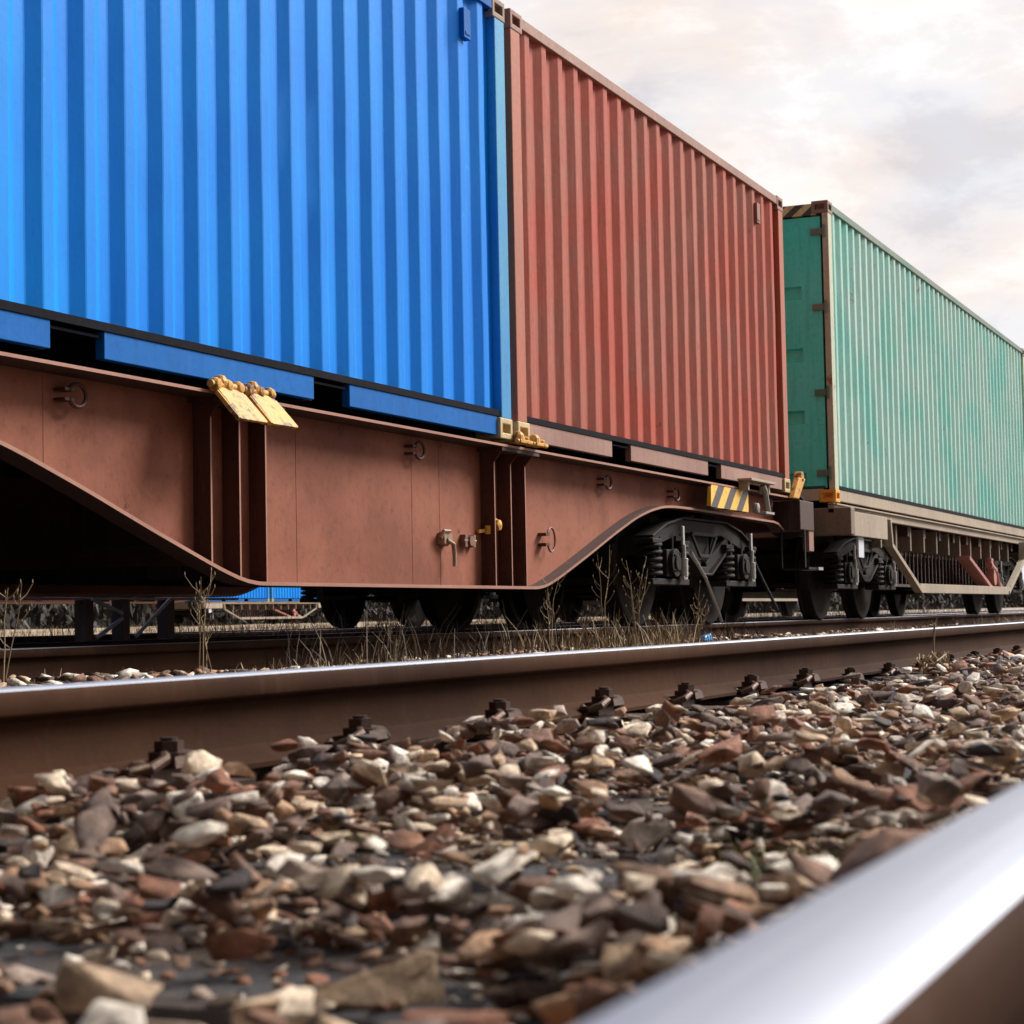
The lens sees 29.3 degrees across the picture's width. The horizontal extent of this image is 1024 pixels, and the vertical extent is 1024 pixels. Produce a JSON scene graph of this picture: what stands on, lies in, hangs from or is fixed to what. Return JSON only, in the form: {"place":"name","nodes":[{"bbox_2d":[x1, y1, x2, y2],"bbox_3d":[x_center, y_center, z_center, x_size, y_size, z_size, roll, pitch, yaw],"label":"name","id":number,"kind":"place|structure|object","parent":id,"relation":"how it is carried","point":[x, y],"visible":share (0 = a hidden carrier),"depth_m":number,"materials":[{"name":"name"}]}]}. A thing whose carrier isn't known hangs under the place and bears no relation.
{"place":"outdoors","nodes":[
{"label":"outdoors","id":0,"kind":"place"},
{"bbox_2d":[153,600,324,626],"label":"container wagon","id":1,"kind":"object","parent":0,"point":[226,609],"visible":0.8,"depth_m":95.36,"materials":[{"name":"black paint"}]},
{"bbox_2d":[185,587,269,601],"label":"shipping container","id":2,"kind":"object","parent":1,"relation":"on","point":[260,594],"visible":0.16,"depth_m":95.06,"materials":[{"name":"blue metal"}]},
{"bbox_2d":[253,587,316,601],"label":"shipping container","id":3,"kind":"object","parent":1,"relation":"on","point":[276,594],"visible":0.09,"depth_m":97.87,"materials":[{"name":"blue metal"}]},
{"bbox_2d":[0,594,983,629],"bbox_3d":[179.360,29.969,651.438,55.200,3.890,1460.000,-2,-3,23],"label":"embankment","id":4,"kind":"structure","parent":0,"point":[12,614],"depth_m":116.54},
{"bbox_2d":[0,608,1023,636],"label":"verge","id":5,"kind":"structure","parent":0,"point":[99,629],"depth_m":74.60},
{"bbox_2d":[0,599,1023,681],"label":"dry grass","id":6,"kind":"structure","parent":5,"relation":"on","point":[655,641],"depth_m":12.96,"materials":[{"name":"plant"}]},
{"bbox_2d":[499,0,1023,580],"label":"sky","id":7,"kind":"structure","parent":0,"point":[906,117],"materials":[{"name":"white"}]},
{"label":"ground","id":8,"kind":"structure","parent":0,"visible":0},
{"bbox_2d":[0,621,1023,1023],"bbox_3d":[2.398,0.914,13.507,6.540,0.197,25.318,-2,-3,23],"label":"ballast stones","id":9,"kind":"object","parent":8,"relation":"on","point":[548,950],"visible":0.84,"depth_m":1.89,"materials":[{"name":"brown gravel"}]},
{"bbox_2d":[0,579,32,681],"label":"dry weed","id":10,"kind":"object","parent":9,"relation":"on","point":[20,599],"visible":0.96,"depth_m":7.27,"materials":[{"name":"plant"}]},
{"bbox_2d":[0,797,50,825],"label":"ballast stone","id":11,"kind":"object","parent":9,"relation":"on","point":[6,804],"visible":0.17,"depth_m":2.38,"materials":[{"name":"stone"}]},
{"bbox_2d":[22,836,53,867],"bbox_3d":[-0.470,0.338,1.927,0.026,0.039,0.027,3,1,23],"label":"ballast stone","id":12,"kind":"object","parent":9,"relation":"on","point":[29,854],"visible":0.46,"depth_m":1.92,"materials":[{"name":"beige stone"}]},
{"bbox_2d":[0,597,238,640],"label":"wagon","id":13,"kind":"object","parent":9,"relation":"on","point":[164,614],"visible":0.65,"depth_m":13.26,"materials":[{"name":"black metal"}]},
{"bbox_2d":[184,567,215,671],"bbox_3d":[-1.273,0.495,8.061,0.121,0.538,0.136,-2,-3,23],"label":"dry weed","id":14,"kind":"object","parent":9,"relation":"on","point":[199,623],"visible":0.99,"depth_m":8.07,"materials":[{"name":"plant"}]},
{"bbox_2d":[191,583,212,671],"bbox_3d":[-1.363,0.548,8.520,0.090,0.486,0.133,-2,-3,23],"label":"dry weed","id":15,"kind":"object","parent":9,"relation":"on","point":[205,639],"visible":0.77,"depth_m":8.54,"materials":[{"name":"plant"}]},
{"bbox_2d":[9,653,514,686],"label":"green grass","id":16,"kind":"structure","parent":9,"relation":"on","point":[276,668],"depth_m":8.66,"materials":[{"name":"plant"}]},
{"bbox_2d":[0,932,646,1023],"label":"sleeper","id":17,"kind":"object","parent":9,"relation":"on","point":[172,1001],"visible":0.33,"depth_m":1.33,"materials":[{"name":"concrete"}]},
{"bbox_2d":[313,951,446,1009],"bbox_3d":[-0.091,0.307,1.253,0.080,0.048,0.072,-3,-4,35],"label":"ballast stone","id":18,"kind":"object","parent":17,"relation":"on","point":[412,980],"visible":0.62,"depth_m":1.25,"materials":[{"name":"beige stone"}]},
{"bbox_2d":[614,901,675,942],"bbox_3d":[0.102,0.303,1.424,0.052,0.040,0.039,1,-4,-30],"label":"ballast stone","id":19,"kind":"object","parent":17,"relation":"on","point":[635,935],"visible":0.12,"depth_m":1.41,"materials":[{"name":"stone"}]},
{"bbox_2d":[692,933,724,950],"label":"ballast stone","id":20,"kind":"object","parent":17,"relation":"on","point":[716,942],"visible":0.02,"depth_m":1.37,"materials":[{"name":"grey stone"}]},
{"bbox_2d":[583,782,1023,1023],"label":"steel rail","id":21,"kind":"object","parent":17,"relation":"on","point":[928,928],"visible":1,"depth_m":0.53,"materials":[{"name":"silver metal"}]},
{"bbox_2d":[0,842,766,928],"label":"sleeper","id":22,"kind":"object","parent":9,"relation":"on","point":[533,868],"visible":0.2,"depth_m":1.93,"materials":[{"name":"brown wood"}]},
{"bbox_2d":[123,844,150,865],"bbox_3d":[-0.382,0.353,1.992,0.040,0.029,0.033,-6,-12,22],"label":"ballast stone","id":23,"kind":"object","parent":22,"relation":"on","point":[140,853],"visible":0.25,"depth_m":1.99,"materials":[{"name":"grey stone"}]},
{"bbox_2d":[317,831,374,850],"bbox_3d":[-0.175,0.348,2.087,0.067,0.032,0.051,-1,-3,-8],"label":"ballast stone","id":24,"kind":"object","parent":22,"relation":"on","point":[331,839],"visible":0.6,"depth_m":2.07,"materials":[{"name":"beige stone"}]},
{"bbox_2d":[486,842,538,861],"bbox_3d":[0.002,0.340,1.948,0.054,0.025,0.040,-2,-3,15],"label":"ballast stone","id":25,"kind":"object","parent":22,"relation":"on","point":[505,845],"visible":0.33,"depth_m":1.94,"materials":[{"name":"beige stone"}]},
{"bbox_2d":[618,814,674,849],"bbox_3d":[0.141,0.335,2.050,0.060,0.038,0.049,-1,-3,5],"label":"ballast stone","id":26,"kind":"object","parent":22,"relation":"on","point":[655,830],"visible":0.71,"depth_m":2.03,"materials":[{"name":"stone"}]},
{"bbox_2d":[668,830,848,885],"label":"green weeds","id":27,"kind":"object","parent":22,"relation":"on","point":[754,865],"visible":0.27,"depth_m":1.83,"materials":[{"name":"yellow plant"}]},
{"bbox_2d":[381,615,405,647],"bbox_3d":[-0.634,0.710,10.436,0.057,0.340,0.155,-4,-4,41],"label":"dry weed","id":28,"kind":"object","parent":9,"relation":"on","point":[391,631],"visible":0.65,"depth_m":10.44,"materials":[{"name":"plant"}]},
{"bbox_2d":[0,792,824,840],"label":"sleeper","id":29,"kind":"object","parent":9,"relation":"on","point":[645,804],"visible":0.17,"depth_m":2.50,"materials":[{"name":"brown wood"}]},
{"bbox_2d":[0,612,1023,682],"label":"steel rail","id":30,"kind":"object","parent":9,"relation":"on","point":[112,659],"visible":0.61,"depth_m":9.74,"materials":[{"name":"brown metal"}]},
{"bbox_2d":[0,351,822,632],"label":"container wagon","id":31,"kind":"object","parent":30,"relation":"on","point":[113,484],"visible":1,"depth_m":10.30,"materials":[{"name":"brown paint"}]},
{"bbox_2d":[0,0,512,440],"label":"shipping container","id":32,"kind":"object","parent":31,"relation":"on","point":[302,203],"visible":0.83,"depth_m":8.99,"materials":[{"name":"blue metal"}]},
{"bbox_2d":[491,8,789,493],"bbox_3d":[0.091,-1.537,14.855,2.458,2.591,6.064,-2,-3,23],"label":"shipping container","id":33,"kind":"object","parent":31,"relation":"on","point":[646,291],"visible":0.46,"depth_m":13.60,"materials":[{"name":"red metal"}]},
{"bbox_2d":[655,498,1023,624],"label":"container wagon","id":34,"kind":"object","parent":30,"relation":"on","point":[866,559],"visible":0.77,"depth_m":21.23,"materials":[{"name":"beige paint"}]},
{"bbox_2d":[782,200,1023,537],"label":"shipping container","id":35,"kind":"object","parent":34,"relation":"on","point":[905,387],"visible":0.55,"depth_m":21.22,"materials":[{"name":"green metal"}]},
{"bbox_2d":[782,216,831,488],"bbox_3d":[2.490,-1.514,18.957,1.182,2.611,0.130,-2,-3,23],"label":"door","id":36,"kind":"structure","parent":35,"relation":"in","point":[802,256],"depth_m":18.80,"materials":[{"name":"teal paint"}]},
{"bbox_2d":[0,611,1023,648],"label":"steel rail","id":37,"kind":"object","parent":9,"relation":"on","point":[105,642],"visible":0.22,"depth_m":12.87,"materials":[{"name":"brown metal"}]},
{"bbox_2d":[540,571,566,643],"bbox_3d":[0.250,0.661,12.161,0.138,0.587,0.222,-2,-3,23],"label":"dry weed","id":38,"kind":"object","parent":9,"relation":"on","point":[552,612],"visible":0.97,"depth_m":12.20,"materials":[{"name":"plant"}]},
{"bbox_2d":[592,545,618,647],"bbox_3d":[0.606,0.604,13.008,0.173,0.776,0.156,0,-3,-19],"label":"dry weed","id":39,"kind":"object","parent":9,"relation":"on","point":[608,577],"visible":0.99,"depth_m":13.00,"materials":[{"name":"plant"}]},
{"bbox_2d":[229,763,1016,792],"bbox_3d":[0.367,0.485,3.110,2.560,0.160,0.260,-2,-3,23],"label":"sleeper","id":40,"kind":"object","parent":9,"relation":"on","point":[261,772],"depth_m":3.03,"materials":[{"name":"brown wood"}]},
{"bbox_2d":[621,560,649,646],"bbox_3d":[0.840,0.654,13.373,0.189,0.706,0.286,-2,-3,23],"label":"dry weed","id":41,"kind":"object","parent":9,"relation":"on","point":[632,598],"visible":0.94,"depth_m":13.36,"materials":[{"name":"plant"}]},
{"bbox_2d":[690,587,710,641],"bbox_3d":[1.346,0.758,13.946,0.133,0.542,0.238,-2,-3,23],"label":"dry weed","id":42,"kind":"object","parent":9,"relation":"on","point":[700,615],"visible":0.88,"depth_m":13.93,"materials":[{"name":"plant"}]},
{"bbox_2d":[701,633,712,640],"bbox_3d":[1.436,0.932,14.588,0.066,0.056,0.160,-3,-3,27],"label":"plastic scrap","id":43,"kind":"object","parent":9,"relation":"on","point":[705,637],"visible":0.6,"depth_m":14.55,"materials":[{"name":"blue plastic"}]},
{"bbox_2d":[397,738,1023,759],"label":"sleeper","id":44,"kind":"object","parent":9,"relation":"on","point":[440,748],"depth_m":3.84,"materials":[{"name":"brown wood"}]},
{"bbox_2d":[518,719,1005,734],"bbox_3d":[0.840,0.533,4.212,2.560,0.160,0.260,-2,-3,23],"label":"sleeper","id":45,"kind":"object","parent":9,"relation":"on","point":[645,721],"depth_m":4.37,"materials":[{"name":"brown wood"}]},
{"bbox_2d":[751,707,796,732],"bbox_3d":[0.541,0.421,3.948,0.116,0.062,0.100,0,-3,-25],"label":"ballast stone","id":46,"kind":"object","parent":9,"relation":"on","point":[780,713],"visible":0.23,"depth_m":3.91,"materials":[{"name":"beige stone"}]},
{"bbox_2d":[731,688,837,695],"bbox_3d":[1.550,0.610,5.864,2.560,0.160,0.260,-2,-3,23],"label":"sleeper","id":47,"kind":"object","parent":9,"relation":"on","point":[779,690],"depth_m":6.05,"materials":[{"name":"brown wood"}]},
{"bbox_2d":[626,707,991,716],"bbox_3d":[1.077,0.561,4.763,2.560,0.160,0.260,-2,-3,23],"label":"sleeper","id":48,"kind":"object","parent":9,"relation":"on","point":[644,711],"depth_m":4.93,"materials":[{"name":"brown wood"}]},
{"bbox_2d":[891,687,922,705],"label":"ballast stone","id":49,"kind":"object","parent":48,"relation":"on","point":[906,699],"visible":0.42,"depth_m":4.87,"materials":[{"name":"beige stone"}]},
{"bbox_2d":[694,696,1007,705],"bbox_3d":[1.314,0.584,5.313,2.560,0.160,0.260,-2,-3,23],"label":"sleeper","id":50,"kind":"object","parent":9,"relation":"on","point":[722,701],"depth_m":5.51,"materials":[{"name":"brown wood"}]},
{"bbox_2d":[784,681,933,687],"bbox_3d":[1.787,0.636,6.415,2.560,0.160,0.260,-2,-3,23],"label":"sleeper","id":51,"kind":"object","parent":9,"relation":"on","point":[829,683],"depth_m":6.65,"materials":[{"name":"brown wood"}]},
{"bbox_2d":[823,674,942,681],"bbox_3d":[2.024,0.658,6.966,2.560,0.160,0.260,-2,-3,23],"label":"sleeper","id":52,"kind":"object","parent":9,"relation":"on","point":[869,677],"depth_m":7.15,"materials":[{"name":"brown wood"}]},
{"bbox_2d":[0,622,1023,800],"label":"steel rail","id":53,"kind":"object","parent":52,"relation":"on","point":[162,726],"visible":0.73,"depth_m":3.64,"materials":[{"name":"brown metal"}]},
{"bbox_2d":[869,671,991,674],"bbox_3d":[2.260,0.685,7.516,2.560,0.160,0.260,-2,-3,23],"label":"sleeper","id":54,"kind":"object","parent":9,"relation":"on","point":[910,673],"depth_m":7.68,"materials":[{"name":"brown wood"}]},
{"bbox_2d":[916,624,949,673],"bbox_3d":[1.623,0.541,7.556,0.115,0.221,0.328,-2,-3,23],"label":"straw tuft","id":55,"kind":"object","parent":9,"relation":"on","point":[939,657],"visible":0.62,"depth_m":7.51,"materials":[{"name":"beige plant"}]},
{"bbox_2d":[0,589,1023,629],"bbox_3d":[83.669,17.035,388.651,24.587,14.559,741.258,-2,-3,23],"label":"wood","id":56,"kind":"object","parent":8,"relation":"on","point":[1010,600],"visible":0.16,"depth_m":146.89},
{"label":"far ballast bed","id":57,"kind":"structure","parent":0,"visible":0},
{"bbox_2d":[0,610,1023,643],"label":"steel rail","id":58,"kind":"object","parent":57,"relation":"on","point":[72,638],"visible":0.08,"depth_m":17.91,"materials":[{"name":"brown metal"}]},
{"bbox_2d":[0,587,523,628],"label":"container wagon","id":59,"kind":"object","parent":58,"relation":"on","point":[349,602],"visible":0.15,"depth_m":22.96,"materials":[{"name":"black paint"}]},
{"bbox_2d":[488,585,835,621],"bbox_3d":[2.926,1.202,32.676,2.760,1.210,13.240,-2,-3,23],"label":"container wagon","id":60,"kind":"object","parent":58,"relation":"on","point":[573,598],"visible":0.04,"depth_m":29.80,"materials":[{"name":"black paint"}]},
{"bbox_2d":[0,609,1023,637],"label":"steel rail","id":61,"kind":"object","parent":57,"relation":"on","point":[294,629],"visible":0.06,"depth_m":20.87,"materials":[{"name":"brown metal"}]}
]}

